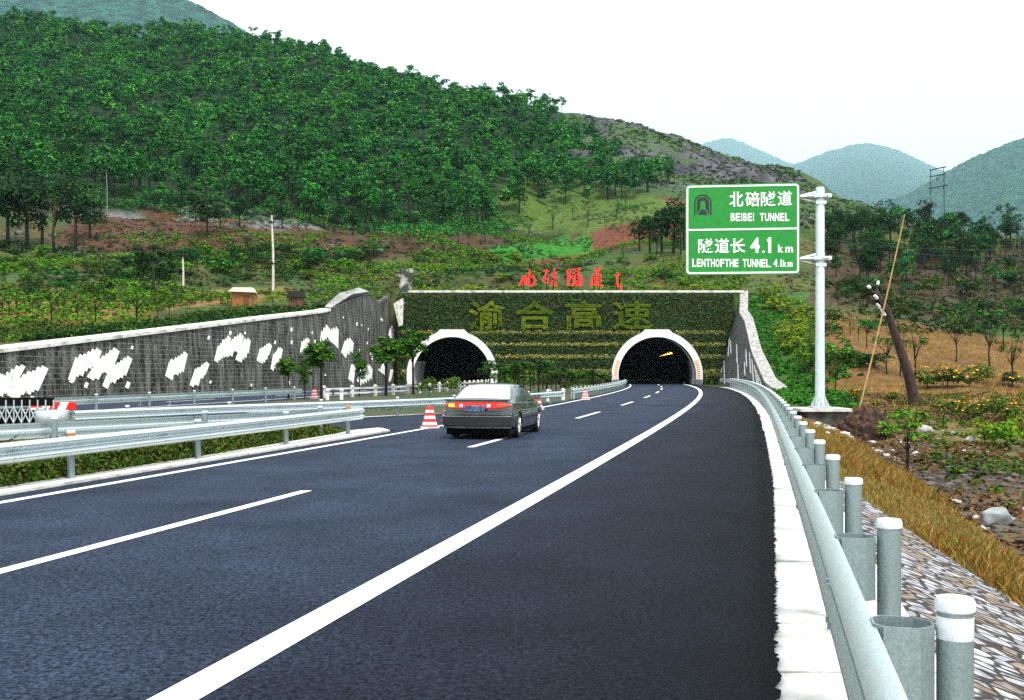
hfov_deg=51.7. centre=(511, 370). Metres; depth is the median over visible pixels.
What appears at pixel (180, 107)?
forest tree
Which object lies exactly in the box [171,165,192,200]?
forest tree
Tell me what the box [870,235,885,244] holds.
broadleaf tree
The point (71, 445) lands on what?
guardrail
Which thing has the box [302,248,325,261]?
shrub
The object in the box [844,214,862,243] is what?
broadleaf tree
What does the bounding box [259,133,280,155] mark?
forest tree
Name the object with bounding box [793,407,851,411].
footing slab
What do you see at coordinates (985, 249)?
thin tree
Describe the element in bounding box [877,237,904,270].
thin tree
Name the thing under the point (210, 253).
shrub
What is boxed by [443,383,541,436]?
car
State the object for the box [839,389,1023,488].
weeds
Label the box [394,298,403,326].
end buttress
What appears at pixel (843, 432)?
pale rubble
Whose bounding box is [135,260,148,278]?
broadleaf tree
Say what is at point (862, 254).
broadleaf tree
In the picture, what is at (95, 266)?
shrub
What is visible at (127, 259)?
shrub
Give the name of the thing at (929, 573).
stone pitching
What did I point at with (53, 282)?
shrub
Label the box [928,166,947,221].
pylon
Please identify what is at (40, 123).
pine tree
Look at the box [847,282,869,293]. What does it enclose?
shrub
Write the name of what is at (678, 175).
thin tree
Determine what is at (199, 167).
forest tree
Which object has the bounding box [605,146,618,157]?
pine tree
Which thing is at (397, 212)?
broadleaf tree
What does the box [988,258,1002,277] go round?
thin tree
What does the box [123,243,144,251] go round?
shrub
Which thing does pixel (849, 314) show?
thin tree
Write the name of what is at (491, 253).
shrub
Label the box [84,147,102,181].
forest tree
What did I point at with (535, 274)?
shrub
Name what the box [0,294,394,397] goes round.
retaining wall
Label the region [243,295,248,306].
door
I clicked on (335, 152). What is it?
forest tree
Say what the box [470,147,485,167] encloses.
forest tree
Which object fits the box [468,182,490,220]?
pine tree
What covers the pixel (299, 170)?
forest tree
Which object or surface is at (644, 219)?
broadleaf tree
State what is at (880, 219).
broadleaf tree
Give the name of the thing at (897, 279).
thin tree
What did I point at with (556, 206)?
thin tree
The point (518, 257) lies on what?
shrub
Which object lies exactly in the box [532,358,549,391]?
slender tree
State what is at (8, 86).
forest tree
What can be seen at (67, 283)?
shrub
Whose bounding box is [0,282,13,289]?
shrub
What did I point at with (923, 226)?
broadleaf tree
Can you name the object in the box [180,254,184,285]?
electric pole
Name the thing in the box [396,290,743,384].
portal wall
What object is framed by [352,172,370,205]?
forest tree
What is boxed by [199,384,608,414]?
green grass
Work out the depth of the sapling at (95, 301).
86.34 m
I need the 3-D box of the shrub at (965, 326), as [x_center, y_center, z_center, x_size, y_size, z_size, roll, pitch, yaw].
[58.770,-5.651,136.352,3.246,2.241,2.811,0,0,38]
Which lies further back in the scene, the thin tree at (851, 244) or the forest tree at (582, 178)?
the forest tree at (582, 178)
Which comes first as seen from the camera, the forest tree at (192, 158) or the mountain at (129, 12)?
the forest tree at (192, 158)
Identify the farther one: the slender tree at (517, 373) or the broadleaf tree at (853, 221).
the broadleaf tree at (853, 221)
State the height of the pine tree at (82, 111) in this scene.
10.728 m
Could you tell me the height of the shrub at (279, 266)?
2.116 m
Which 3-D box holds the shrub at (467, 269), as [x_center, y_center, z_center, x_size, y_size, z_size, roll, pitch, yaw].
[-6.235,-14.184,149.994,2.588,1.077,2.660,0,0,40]
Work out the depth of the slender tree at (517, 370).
89.74 m
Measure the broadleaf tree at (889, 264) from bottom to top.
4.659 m
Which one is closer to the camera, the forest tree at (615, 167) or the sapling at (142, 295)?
the sapling at (142, 295)
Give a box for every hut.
[228,287,256,306]
[286,291,305,306]
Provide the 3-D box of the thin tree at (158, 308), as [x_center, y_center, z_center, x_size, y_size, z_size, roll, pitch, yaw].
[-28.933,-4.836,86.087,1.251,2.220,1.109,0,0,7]
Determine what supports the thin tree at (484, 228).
on the hillside
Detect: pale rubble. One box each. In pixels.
[813,421,894,460]
[873,430,1023,529]
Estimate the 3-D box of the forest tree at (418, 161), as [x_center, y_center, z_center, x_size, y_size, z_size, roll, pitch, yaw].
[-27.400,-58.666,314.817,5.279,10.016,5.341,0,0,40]
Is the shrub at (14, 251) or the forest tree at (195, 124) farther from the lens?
the forest tree at (195, 124)
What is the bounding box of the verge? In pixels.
[70,385,608,419]
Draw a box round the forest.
[0,5,665,216]
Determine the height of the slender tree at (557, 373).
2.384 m
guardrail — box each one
[0,387,301,409]
[0,406,342,439]
[0,406,364,477]
[73,390,564,420]
[572,379,626,399]
[720,378,975,699]
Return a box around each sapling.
[0,283,11,307]
[0,287,18,315]
[9,291,24,309]
[26,295,45,312]
[41,289,68,320]
[82,291,109,320]
[124,286,156,320]
[142,297,154,312]
[164,296,177,314]
[182,294,195,307]
[198,287,210,302]
[874,407,932,471]
[933,432,954,460]
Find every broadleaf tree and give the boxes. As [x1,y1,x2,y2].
[0,175,35,245]
[0,183,49,249]
[0,184,16,217]
[14,198,64,245]
[51,177,77,202]
[51,188,98,250]
[69,198,111,238]
[105,186,121,203]
[118,184,136,208]
[130,249,182,295]
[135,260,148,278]
[137,190,153,210]
[150,192,162,210]
[163,193,174,210]
[173,197,188,212]
[185,191,198,204]
[186,195,227,237]
[209,202,232,228]
[231,197,249,226]
[245,189,262,216]
[264,196,277,214]
[271,205,292,227]
[285,186,305,213]
[294,181,325,222]
[311,199,332,228]
[327,210,341,231]
[330,202,349,225]
[340,208,364,234]
[360,207,373,229]
[368,237,378,253]
[374,202,390,224]
[388,209,403,227]
[408,213,419,228]
[426,210,441,227]
[627,222,647,250]
[632,214,659,252]
[640,204,681,253]
[648,228,665,253]
[656,196,684,252]
[667,226,684,254]
[669,204,684,249]
[825,212,840,241]
[825,226,838,243]
[825,235,840,264]
[827,222,850,248]
[827,243,840,264]
[829,210,852,230]
[829,255,842,276]
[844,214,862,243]
[846,215,866,242]
[847,247,857,263]
[854,206,869,232]
[855,210,875,233]
[855,247,878,281]
[856,230,870,242]
[856,255,872,279]
[857,238,880,271]
[859,256,878,281]
[863,239,886,270]
[866,224,888,237]
[868,206,890,227]
[868,228,888,242]
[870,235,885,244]
[876,246,890,269]
[884,215,897,240]
[884,217,898,237]
[885,260,898,279]
[887,204,910,234]
[888,240,897,259]
[892,265,901,277]
[896,247,905,259]
[897,255,916,282]
[898,228,909,246]
[901,208,917,237]
[909,218,933,237]
[909,228,927,252]
[910,242,921,261]
[914,199,937,217]
[915,221,935,236]
[918,240,942,268]
[928,223,947,249]
[931,228,948,250]
[934,219,942,232]
[937,230,958,257]
[938,212,958,229]
[941,262,957,283]
[942,219,962,228]
[946,238,966,261]
[947,212,968,231]
[947,225,965,239]
[948,254,962,277]
[955,247,980,276]
[959,212,972,231]
[960,237,980,265]
[965,218,990,241]
[965,232,978,254]
[976,232,995,263]
[980,223,994,243]
[980,231,1001,260]
[986,231,1002,254]
[998,220,1013,244]
[999,212,1022,239]
[1000,239,1012,255]
[1000,255,1017,270]
[1003,227,1018,235]
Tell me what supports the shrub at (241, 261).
on the hillside
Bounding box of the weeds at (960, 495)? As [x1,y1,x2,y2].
[825,391,1023,557]
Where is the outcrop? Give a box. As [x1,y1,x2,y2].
[578,113,914,227]
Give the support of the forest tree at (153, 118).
on the hillside
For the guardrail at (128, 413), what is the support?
on the verge
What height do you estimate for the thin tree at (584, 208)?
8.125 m
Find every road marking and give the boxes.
[0,384,630,502]
[0,491,308,573]
[122,393,361,408]
[147,384,702,699]
[469,432,527,446]
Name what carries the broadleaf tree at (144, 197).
on the hillside
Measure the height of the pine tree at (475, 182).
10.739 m
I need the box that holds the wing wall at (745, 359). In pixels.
[717,290,786,389]
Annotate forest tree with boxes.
[0,80,19,97]
[0,112,19,135]
[0,116,12,133]
[0,145,14,176]
[4,102,23,122]
[5,123,21,160]
[9,97,29,116]
[9,125,28,137]
[10,136,23,167]
[10,153,36,183]
[11,127,32,148]
[15,135,43,176]
[21,140,49,178]
[25,122,49,140]
[26,122,47,148]
[26,147,59,190]
[28,114,50,127]
[30,85,46,104]
[41,139,53,165]
[42,99,56,121]
[43,151,64,181]
[48,107,69,137]
[57,153,82,188]
[58,141,89,181]
[59,113,84,137]
[60,134,85,162]
[73,129,89,148]
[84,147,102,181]
[85,119,104,145]
[85,145,104,178]
[86,145,112,182]
[98,153,118,186]
[100,154,122,186]
[103,147,121,182]
[105,109,121,143]
[105,116,130,149]
[115,114,134,140]
[117,150,127,182]
[120,141,138,156]
[120,156,143,188]
[121,127,143,155]
[123,157,131,185]
[127,152,153,190]
[128,150,152,187]
[135,111,159,142]
[138,126,160,146]
[139,137,157,155]
[140,114,160,137]
[145,156,171,185]
[146,137,165,157]
[154,161,174,183]
[162,138,178,168]
[167,132,186,162]
[169,104,187,117]
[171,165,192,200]
[180,121,202,140]
[180,142,199,173]
[181,127,199,142]
[184,136,203,168]
[184,149,200,180]
[186,133,206,151]
[187,142,202,173]
[187,159,206,186]
[197,140,212,168]
[200,146,222,181]
[200,161,221,190]
[223,169,239,198]
[227,152,253,189]
[229,156,247,177]
[230,141,245,156]
[236,159,258,197]
[237,133,254,153]
[238,166,261,208]
[245,147,259,173]
[246,149,261,171]
[248,133,259,141]
[249,152,271,173]
[250,132,272,150]
[252,112,268,130]
[253,166,274,205]
[255,157,277,198]
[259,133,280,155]
[269,141,288,157]
[269,153,279,178]
[270,176,290,206]
[272,159,292,186]
[273,152,295,184]
[279,133,295,154]
[286,127,309,139]
[286,139,306,168]
[286,154,298,190]
[287,132,301,154]
[289,143,303,170]
[291,160,314,181]
[291,166,303,179]
[292,138,314,162]
[297,164,322,182]
[298,160,321,185]
[298,171,314,209]
[304,136,324,159]
[304,181,322,214]
[311,127,330,149]
[313,149,326,168]
[314,157,327,167]
[314,185,332,217]
[315,174,333,213]
[317,161,327,178]
[320,169,338,200]
[321,163,338,194]
[322,155,342,191]
[325,148,340,170]
[326,144,344,160]
[328,171,350,207]
[332,157,347,174]
[336,164,352,198]
[341,126,353,143]
[348,177,369,208]
[349,150,364,169]
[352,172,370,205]
[352,181,371,213]
[354,126,372,143]
[361,173,385,197]
[361,189,378,221]
[364,182,380,212]
[368,168,388,188]
[379,166,389,185]
[379,192,393,220]
[380,129,398,153]
[385,149,400,171]
[386,175,401,196]
[400,159,415,194]
[401,163,416,180]
[403,140,421,156]
[410,177,428,208]
[411,166,429,188]
[413,188,434,218]
[414,157,427,171]
[419,138,436,159]
[424,166,438,194]
[430,177,453,202]
[432,174,445,180]
[434,178,455,200]
[436,191,448,223]
[442,148,452,163]
[442,194,458,221]
[447,147,460,174]
[454,185,479,223]
[458,148,477,173]
[469,171,486,190]
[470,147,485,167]
[473,192,484,218]
[474,184,494,221]
[478,188,495,219]
[484,181,496,198]
[495,145,509,176]
[507,178,527,213]
[512,154,523,168]
[518,152,535,186]
[527,165,550,198]
[528,159,550,192]
[545,147,560,163]
[556,174,575,203]
[557,156,574,186]
[573,164,591,195]
[599,167,617,199]
[607,162,624,194]
[611,165,630,197]
[630,156,644,182]
[638,162,655,191]
[639,158,657,190]
[661,155,676,180]
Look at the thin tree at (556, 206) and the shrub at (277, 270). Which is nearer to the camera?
the shrub at (277, 270)
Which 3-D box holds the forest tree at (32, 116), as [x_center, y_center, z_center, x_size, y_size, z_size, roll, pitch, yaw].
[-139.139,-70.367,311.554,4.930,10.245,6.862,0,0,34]
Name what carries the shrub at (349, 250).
on the hillside
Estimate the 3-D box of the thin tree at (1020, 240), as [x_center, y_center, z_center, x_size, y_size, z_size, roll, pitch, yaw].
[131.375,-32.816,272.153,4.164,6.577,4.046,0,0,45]
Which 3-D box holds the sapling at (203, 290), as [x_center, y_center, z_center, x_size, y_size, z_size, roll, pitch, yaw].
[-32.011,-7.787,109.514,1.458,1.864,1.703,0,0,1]
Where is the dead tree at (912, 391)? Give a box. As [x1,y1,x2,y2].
[867,281,920,405]
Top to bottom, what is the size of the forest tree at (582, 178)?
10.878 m
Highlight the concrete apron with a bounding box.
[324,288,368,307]
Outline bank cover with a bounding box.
[748,292,864,408]
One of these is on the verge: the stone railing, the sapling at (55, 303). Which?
the stone railing
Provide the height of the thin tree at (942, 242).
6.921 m
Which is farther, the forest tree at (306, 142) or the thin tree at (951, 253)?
the forest tree at (306, 142)
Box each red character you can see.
[518,269,536,289]
[542,268,556,289]
[566,268,582,289]
[590,266,602,289]
[615,272,621,289]
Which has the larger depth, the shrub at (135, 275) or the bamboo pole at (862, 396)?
the shrub at (135, 275)
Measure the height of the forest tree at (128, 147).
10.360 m
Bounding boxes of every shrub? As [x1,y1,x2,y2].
[0,239,33,249]
[0,255,19,261]
[0,262,18,271]
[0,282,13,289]
[4,249,26,255]
[19,271,40,278]
[19,286,39,293]
[20,262,35,266]
[23,278,42,287]
[29,244,52,257]
[43,253,58,258]
[48,281,61,284]
[49,268,80,281]
[60,280,77,285]
[76,261,100,269]
[79,282,106,292]
[83,283,104,289]
[88,281,116,290]
[92,263,120,275]
[98,261,124,271]
[98,275,110,280]
[100,288,122,297]
[101,270,125,279]
[110,255,132,264]
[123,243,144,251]
[123,270,143,278]
[124,257,135,265]
[132,264,160,278]
[146,244,169,253]
[150,270,174,280]
[169,248,199,262]
[170,260,198,270]
[174,249,200,256]
[185,247,205,258]
[187,239,202,249]
[199,244,216,254]
[204,258,223,263]
[205,254,227,262]
[206,259,235,270]
[207,252,226,257]
[208,265,219,271]
[212,260,238,272]
[221,245,243,251]
[226,268,242,274]
[230,249,260,259]
[230,271,254,280]
[232,259,244,265]
[233,253,252,259]
[244,239,271,251]
[250,246,264,252]
[250,255,270,264]
[262,273,280,279]
[265,243,297,253]
[267,268,288,277]
[268,262,297,273]
[275,259,289,266]
[280,274,291,277]
[288,258,304,267]
[290,250,303,255]
[293,256,325,267]
[298,261,314,268]
[298,270,317,277]
[301,246,327,257]
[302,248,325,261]
[326,258,356,272]
[329,245,352,253]
[330,255,361,262]
[331,249,363,260]
[353,244,376,256]
[360,243,389,254]
[362,263,385,271]
[412,257,428,262]
[414,383,429,391]
[417,248,435,255]
[419,377,438,394]
[428,263,443,267]
[439,285,452,289]
[440,378,459,391]
[447,376,464,392]
[460,267,476,272]
[464,284,481,289]
[467,249,486,256]
[470,257,485,263]
[484,252,503,256]
[484,254,503,260]
[494,273,509,279]
[498,284,515,289]
[501,378,516,382]
[507,250,520,255]
[510,254,523,259]
[522,375,540,386]
[530,271,540,276]
[532,282,554,289]
[540,376,554,387]
[548,285,564,289]
[558,284,577,289]
[559,258,577,265]
[561,380,571,389]
[581,377,604,385]
[601,286,618,289]
[602,275,618,284]
[615,255,628,260]
[633,284,654,289]
[642,254,660,259]
[653,269,673,276]
[653,285,671,289]
[663,261,677,266]
[666,273,684,277]
[690,283,712,289]
[719,284,741,289]
[757,282,788,295]
[758,287,782,299]
[760,295,789,309]
[769,319,792,328]
[774,326,811,347]
[776,297,802,313]
[778,324,814,341]
[780,336,808,352]
[784,304,814,316]
[786,305,814,323]
[789,347,808,359]
[791,316,809,326]
[794,339,814,350]
[797,351,814,372]
[805,341,839,355]
[809,367,827,381]
[825,308,848,323]
[825,349,863,362]
[834,351,878,362]
[835,348,862,362]
[836,277,859,286]
[837,286,855,294]
[846,352,894,367]
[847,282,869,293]
[847,388,861,396]
[852,319,874,325]
[856,286,888,301]
[858,323,876,331]
[868,276,885,285]
[870,400,882,405]
[873,320,886,326]
[875,424,898,438]
[881,390,904,400]
[884,293,895,301]
[886,288,906,296]
[889,295,925,310]
[889,302,917,317]
[894,295,915,301]
[900,283,922,294]
[914,366,945,388]
[918,274,945,294]
[925,304,942,312]
[929,366,971,386]
[929,399,973,415]
[941,314,974,332]
[948,302,978,314]
[950,274,982,294]
[951,364,995,385]
[953,401,998,419]
[955,279,987,296]
[957,296,985,308]
[957,319,978,333]
[963,417,1003,439]
[967,300,996,316]
[973,372,999,381]
[974,311,1010,326]
[979,324,996,333]
[980,396,1020,414]
[985,421,1023,446]
[989,268,1019,286]
[993,369,1023,385]
[997,403,1023,421]
[998,412,1023,434]
[999,298,1023,307]
[1003,275,1023,287]
[1007,305,1023,318]
[1017,313,1023,323]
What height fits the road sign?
10.502 m
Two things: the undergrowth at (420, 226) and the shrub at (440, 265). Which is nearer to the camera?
the shrub at (440, 265)
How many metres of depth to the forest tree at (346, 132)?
341.04 m
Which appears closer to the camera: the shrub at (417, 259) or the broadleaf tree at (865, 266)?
the shrub at (417, 259)
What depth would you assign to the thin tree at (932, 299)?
147.48 m
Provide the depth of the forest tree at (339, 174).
263.08 m
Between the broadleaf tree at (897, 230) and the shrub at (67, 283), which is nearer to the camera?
the shrub at (67, 283)
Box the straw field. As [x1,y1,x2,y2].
[793,314,1023,410]
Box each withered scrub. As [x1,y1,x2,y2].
[0,193,1023,329]
[825,204,1022,331]
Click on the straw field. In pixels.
(988, 386)
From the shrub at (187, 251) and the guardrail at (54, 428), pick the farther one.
the shrub at (187, 251)
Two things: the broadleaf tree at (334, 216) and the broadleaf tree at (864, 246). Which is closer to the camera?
the broadleaf tree at (334, 216)
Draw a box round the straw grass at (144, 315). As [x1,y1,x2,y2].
[0,289,329,325]
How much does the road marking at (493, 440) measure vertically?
0.001 m
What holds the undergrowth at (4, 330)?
on the hillside
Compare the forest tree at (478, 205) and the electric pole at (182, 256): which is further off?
the forest tree at (478, 205)
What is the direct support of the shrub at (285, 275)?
on the hillside
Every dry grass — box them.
[801,418,1023,607]
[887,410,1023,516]
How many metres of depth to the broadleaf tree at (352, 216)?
195.70 m
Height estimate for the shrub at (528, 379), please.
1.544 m
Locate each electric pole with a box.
[104,170,107,214]
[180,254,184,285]
[266,215,278,290]
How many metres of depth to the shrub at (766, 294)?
133.33 m
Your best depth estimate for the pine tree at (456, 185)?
278.33 m
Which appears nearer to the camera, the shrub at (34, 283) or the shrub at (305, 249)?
the shrub at (34, 283)
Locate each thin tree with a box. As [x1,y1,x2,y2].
[0,168,42,227]
[16,278,42,313]
[20,177,92,252]
[22,262,37,276]
[55,286,72,317]
[65,235,80,255]
[69,298,84,323]
[91,194,110,210]
[101,292,113,306]
[109,273,120,287]
[122,297,134,313]
[148,298,165,313]
[171,250,182,271]
[187,254,199,271]
[206,279,213,293]
[241,236,254,251]
[245,247,255,269]
[245,258,257,276]
[320,260,331,278]
[345,250,357,268]
[363,253,371,267]
[452,224,462,243]
[478,222,490,243]
[524,254,534,268]
[545,204,559,229]
[581,198,597,226]
[609,198,624,218]
[620,184,633,206]
[659,262,669,282]
[674,169,683,184]
[796,328,825,366]
[825,302,833,323]
[825,351,848,390]
[832,208,853,229]
[833,289,843,307]
[836,214,857,243]
[842,311,854,334]
[844,235,863,266]
[848,242,871,277]
[851,322,863,339]
[856,311,877,348]
[860,272,872,282]
[871,199,895,235]
[872,327,893,373]
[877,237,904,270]
[879,239,890,272]
[882,288,898,309]
[884,328,912,376]
[892,247,914,281]
[894,277,903,296]
[902,243,921,275]
[907,325,928,376]
[913,235,936,267]
[915,209,927,222]
[916,258,931,276]
[927,291,937,314]
[928,249,945,275]
[935,242,957,273]
[938,259,949,280]
[939,238,959,268]
[943,315,973,361]
[945,216,969,245]
[952,232,971,255]
[956,257,967,274]
[959,244,980,276]
[964,302,979,335]
[967,248,985,279]
[972,308,1010,366]
[976,286,989,309]
[980,211,995,226]
[980,244,993,264]
[982,262,1003,292]
[983,265,994,284]
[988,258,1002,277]
[988,324,1023,387]
[992,304,1016,347]
[995,203,1016,222]
[1001,212,1023,247]
[1003,296,1021,326]
[1009,259,1023,292]
[1015,230,1023,253]
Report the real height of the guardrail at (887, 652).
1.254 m
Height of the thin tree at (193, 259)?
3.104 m
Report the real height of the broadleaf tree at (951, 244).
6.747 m
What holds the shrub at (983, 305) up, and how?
on the hillside
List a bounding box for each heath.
[579,115,913,227]
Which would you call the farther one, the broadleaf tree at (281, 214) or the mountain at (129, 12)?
the mountain at (129, 12)
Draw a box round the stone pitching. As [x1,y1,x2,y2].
[825,467,1023,699]
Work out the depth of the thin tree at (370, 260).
152.12 m
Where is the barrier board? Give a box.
[42,402,75,420]
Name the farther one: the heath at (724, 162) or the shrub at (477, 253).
the heath at (724, 162)
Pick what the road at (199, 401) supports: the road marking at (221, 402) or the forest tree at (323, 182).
the road marking at (221, 402)
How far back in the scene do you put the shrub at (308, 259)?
155.89 m
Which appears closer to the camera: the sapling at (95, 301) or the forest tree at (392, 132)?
the sapling at (95, 301)
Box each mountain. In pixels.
[0,0,289,54]
[701,138,793,166]
[788,143,942,205]
[873,138,1023,237]
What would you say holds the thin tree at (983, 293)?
on the hillside
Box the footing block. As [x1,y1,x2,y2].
[797,411,848,424]
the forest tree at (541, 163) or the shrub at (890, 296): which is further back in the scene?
the forest tree at (541, 163)
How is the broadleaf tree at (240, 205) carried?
on the hillside
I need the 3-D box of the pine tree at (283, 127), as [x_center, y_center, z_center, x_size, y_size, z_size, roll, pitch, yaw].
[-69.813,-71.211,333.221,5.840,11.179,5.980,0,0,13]
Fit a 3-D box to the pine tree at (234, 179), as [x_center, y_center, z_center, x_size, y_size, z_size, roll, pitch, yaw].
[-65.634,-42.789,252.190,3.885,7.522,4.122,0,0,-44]
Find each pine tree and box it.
[0,106,14,123]
[12,112,22,121]
[29,121,44,135]
[35,113,52,132]
[42,125,65,140]
[45,91,57,106]
[51,141,70,149]
[54,136,74,174]
[77,107,88,133]
[117,154,126,183]
[141,152,157,187]
[165,121,185,152]
[174,150,192,178]
[200,167,217,196]
[204,152,223,182]
[211,142,228,177]
[215,156,232,189]
[219,113,231,143]
[228,176,243,201]
[240,141,258,151]
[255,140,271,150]
[271,118,288,141]
[281,126,299,141]
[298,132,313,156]
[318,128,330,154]
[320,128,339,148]
[355,164,376,198]
[367,187,384,217]
[383,165,394,194]
[387,168,406,207]
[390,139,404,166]
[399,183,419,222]
[400,186,417,216]
[423,167,439,199]
[429,184,441,212]
[448,181,460,214]
[458,186,481,222]
[467,176,481,187]
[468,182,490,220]
[478,186,497,221]
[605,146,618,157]
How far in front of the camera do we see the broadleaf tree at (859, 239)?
251.12 m
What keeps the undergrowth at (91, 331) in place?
on the hillside
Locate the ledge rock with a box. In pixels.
[0,206,441,279]
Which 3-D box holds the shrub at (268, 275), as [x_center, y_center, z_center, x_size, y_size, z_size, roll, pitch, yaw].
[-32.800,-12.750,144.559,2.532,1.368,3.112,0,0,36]
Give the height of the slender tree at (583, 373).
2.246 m
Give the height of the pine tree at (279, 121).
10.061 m
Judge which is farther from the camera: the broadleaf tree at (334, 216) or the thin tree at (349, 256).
the broadleaf tree at (334, 216)
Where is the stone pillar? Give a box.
[398,267,412,292]
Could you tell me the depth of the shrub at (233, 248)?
185.36 m
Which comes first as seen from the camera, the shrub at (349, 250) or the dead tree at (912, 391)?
the dead tree at (912, 391)
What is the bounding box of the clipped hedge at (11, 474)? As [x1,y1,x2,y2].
[0,424,344,486]
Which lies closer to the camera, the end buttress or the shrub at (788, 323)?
the shrub at (788, 323)
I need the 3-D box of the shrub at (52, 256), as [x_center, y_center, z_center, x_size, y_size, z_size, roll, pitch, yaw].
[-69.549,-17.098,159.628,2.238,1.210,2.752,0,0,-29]
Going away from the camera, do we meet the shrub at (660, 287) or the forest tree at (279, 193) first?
the shrub at (660, 287)
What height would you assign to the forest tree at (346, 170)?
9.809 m
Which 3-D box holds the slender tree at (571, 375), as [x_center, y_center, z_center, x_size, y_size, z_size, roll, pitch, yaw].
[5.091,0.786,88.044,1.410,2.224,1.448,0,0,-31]
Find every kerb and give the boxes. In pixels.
[0,428,389,495]
[721,387,935,699]
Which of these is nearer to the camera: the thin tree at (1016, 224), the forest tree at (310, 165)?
the forest tree at (310, 165)
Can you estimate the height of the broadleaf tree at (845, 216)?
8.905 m
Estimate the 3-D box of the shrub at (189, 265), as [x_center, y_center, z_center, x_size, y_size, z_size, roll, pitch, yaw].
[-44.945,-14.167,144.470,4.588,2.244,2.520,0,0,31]
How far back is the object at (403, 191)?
256.44 m
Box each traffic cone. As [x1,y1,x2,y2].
[309,389,318,398]
[420,407,438,427]
[580,389,589,399]
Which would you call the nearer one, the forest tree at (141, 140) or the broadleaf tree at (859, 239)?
the broadleaf tree at (859, 239)
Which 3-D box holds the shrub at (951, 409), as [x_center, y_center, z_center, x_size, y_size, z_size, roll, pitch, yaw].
[23.494,2.077,56.431,2.306,1.108,2.047,0,0,43]
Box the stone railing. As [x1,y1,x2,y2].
[323,379,488,397]
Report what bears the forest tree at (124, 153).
on the hillside
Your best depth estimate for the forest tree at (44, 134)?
291.30 m
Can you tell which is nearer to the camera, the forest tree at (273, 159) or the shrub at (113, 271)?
the shrub at (113, 271)
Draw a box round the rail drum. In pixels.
[35,410,69,422]
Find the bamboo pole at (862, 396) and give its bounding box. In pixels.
[859,215,904,406]
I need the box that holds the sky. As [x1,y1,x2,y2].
[189,0,1023,171]
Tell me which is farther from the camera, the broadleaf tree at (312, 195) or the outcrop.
the outcrop
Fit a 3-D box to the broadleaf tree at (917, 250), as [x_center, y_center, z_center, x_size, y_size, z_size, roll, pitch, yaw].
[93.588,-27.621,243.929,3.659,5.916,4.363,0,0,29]
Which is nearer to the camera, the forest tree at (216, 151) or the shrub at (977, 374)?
the shrub at (977, 374)
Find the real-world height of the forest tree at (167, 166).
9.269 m
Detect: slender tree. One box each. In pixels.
[477,366,491,382]
[482,360,498,382]
[487,372,499,382]
[492,364,504,382]
[494,364,513,382]
[508,364,522,383]
[512,368,524,384]
[514,361,532,386]
[524,364,537,390]
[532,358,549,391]
[534,368,550,388]
[540,359,556,389]
[547,364,557,387]
[548,369,563,391]
[555,362,568,390]
[563,369,581,386]
[577,367,588,384]
[586,364,599,384]
[598,371,607,384]
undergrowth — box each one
[0,179,654,235]
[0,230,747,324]
[0,292,291,341]
[17,300,327,340]
[812,201,1023,333]
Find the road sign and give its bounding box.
[685,183,831,407]
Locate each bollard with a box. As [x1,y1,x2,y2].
[325,388,329,399]
[339,388,343,399]
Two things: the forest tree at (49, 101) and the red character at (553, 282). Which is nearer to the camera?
the red character at (553, 282)
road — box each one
[0,380,487,413]
[0,432,781,699]
[324,401,562,429]
[390,380,764,431]
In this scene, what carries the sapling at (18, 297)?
on the hillside
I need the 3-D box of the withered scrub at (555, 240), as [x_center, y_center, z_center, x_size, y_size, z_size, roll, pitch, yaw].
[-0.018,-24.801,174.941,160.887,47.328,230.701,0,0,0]
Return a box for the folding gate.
[0,398,54,423]
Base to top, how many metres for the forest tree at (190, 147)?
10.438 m
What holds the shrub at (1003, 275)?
on the hillside
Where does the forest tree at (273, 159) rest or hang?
on the hillside
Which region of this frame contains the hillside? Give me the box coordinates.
[0,28,1023,606]
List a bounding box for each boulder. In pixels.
[917,425,932,433]
[965,436,979,441]
[982,507,1014,524]
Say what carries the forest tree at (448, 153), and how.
on the hillside
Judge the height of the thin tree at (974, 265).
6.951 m
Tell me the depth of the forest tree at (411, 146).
337.08 m
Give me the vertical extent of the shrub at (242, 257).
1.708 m
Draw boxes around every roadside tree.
[274,355,299,398]
[295,357,312,397]
[300,337,336,398]
[352,349,369,395]
[367,336,407,395]
[398,325,429,393]
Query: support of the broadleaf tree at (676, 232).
on the hillside
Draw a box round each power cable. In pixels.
[828,245,1023,256]
[832,240,958,249]
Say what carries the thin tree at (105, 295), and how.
on the hillside
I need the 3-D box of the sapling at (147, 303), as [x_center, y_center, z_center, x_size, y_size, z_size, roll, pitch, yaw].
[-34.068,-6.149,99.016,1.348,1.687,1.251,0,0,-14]
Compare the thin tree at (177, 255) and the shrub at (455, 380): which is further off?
the thin tree at (177, 255)
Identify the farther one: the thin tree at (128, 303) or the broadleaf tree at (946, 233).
the broadleaf tree at (946, 233)
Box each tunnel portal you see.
[406,329,497,383]
[611,329,702,384]
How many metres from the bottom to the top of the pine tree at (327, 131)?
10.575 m
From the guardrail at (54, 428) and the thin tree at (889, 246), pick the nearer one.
the guardrail at (54, 428)
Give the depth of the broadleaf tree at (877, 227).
252.34 m
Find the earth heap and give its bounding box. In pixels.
[831,403,898,441]
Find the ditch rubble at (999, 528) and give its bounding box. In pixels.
[876,442,1023,553]
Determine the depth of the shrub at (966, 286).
187.53 m
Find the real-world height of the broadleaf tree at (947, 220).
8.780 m

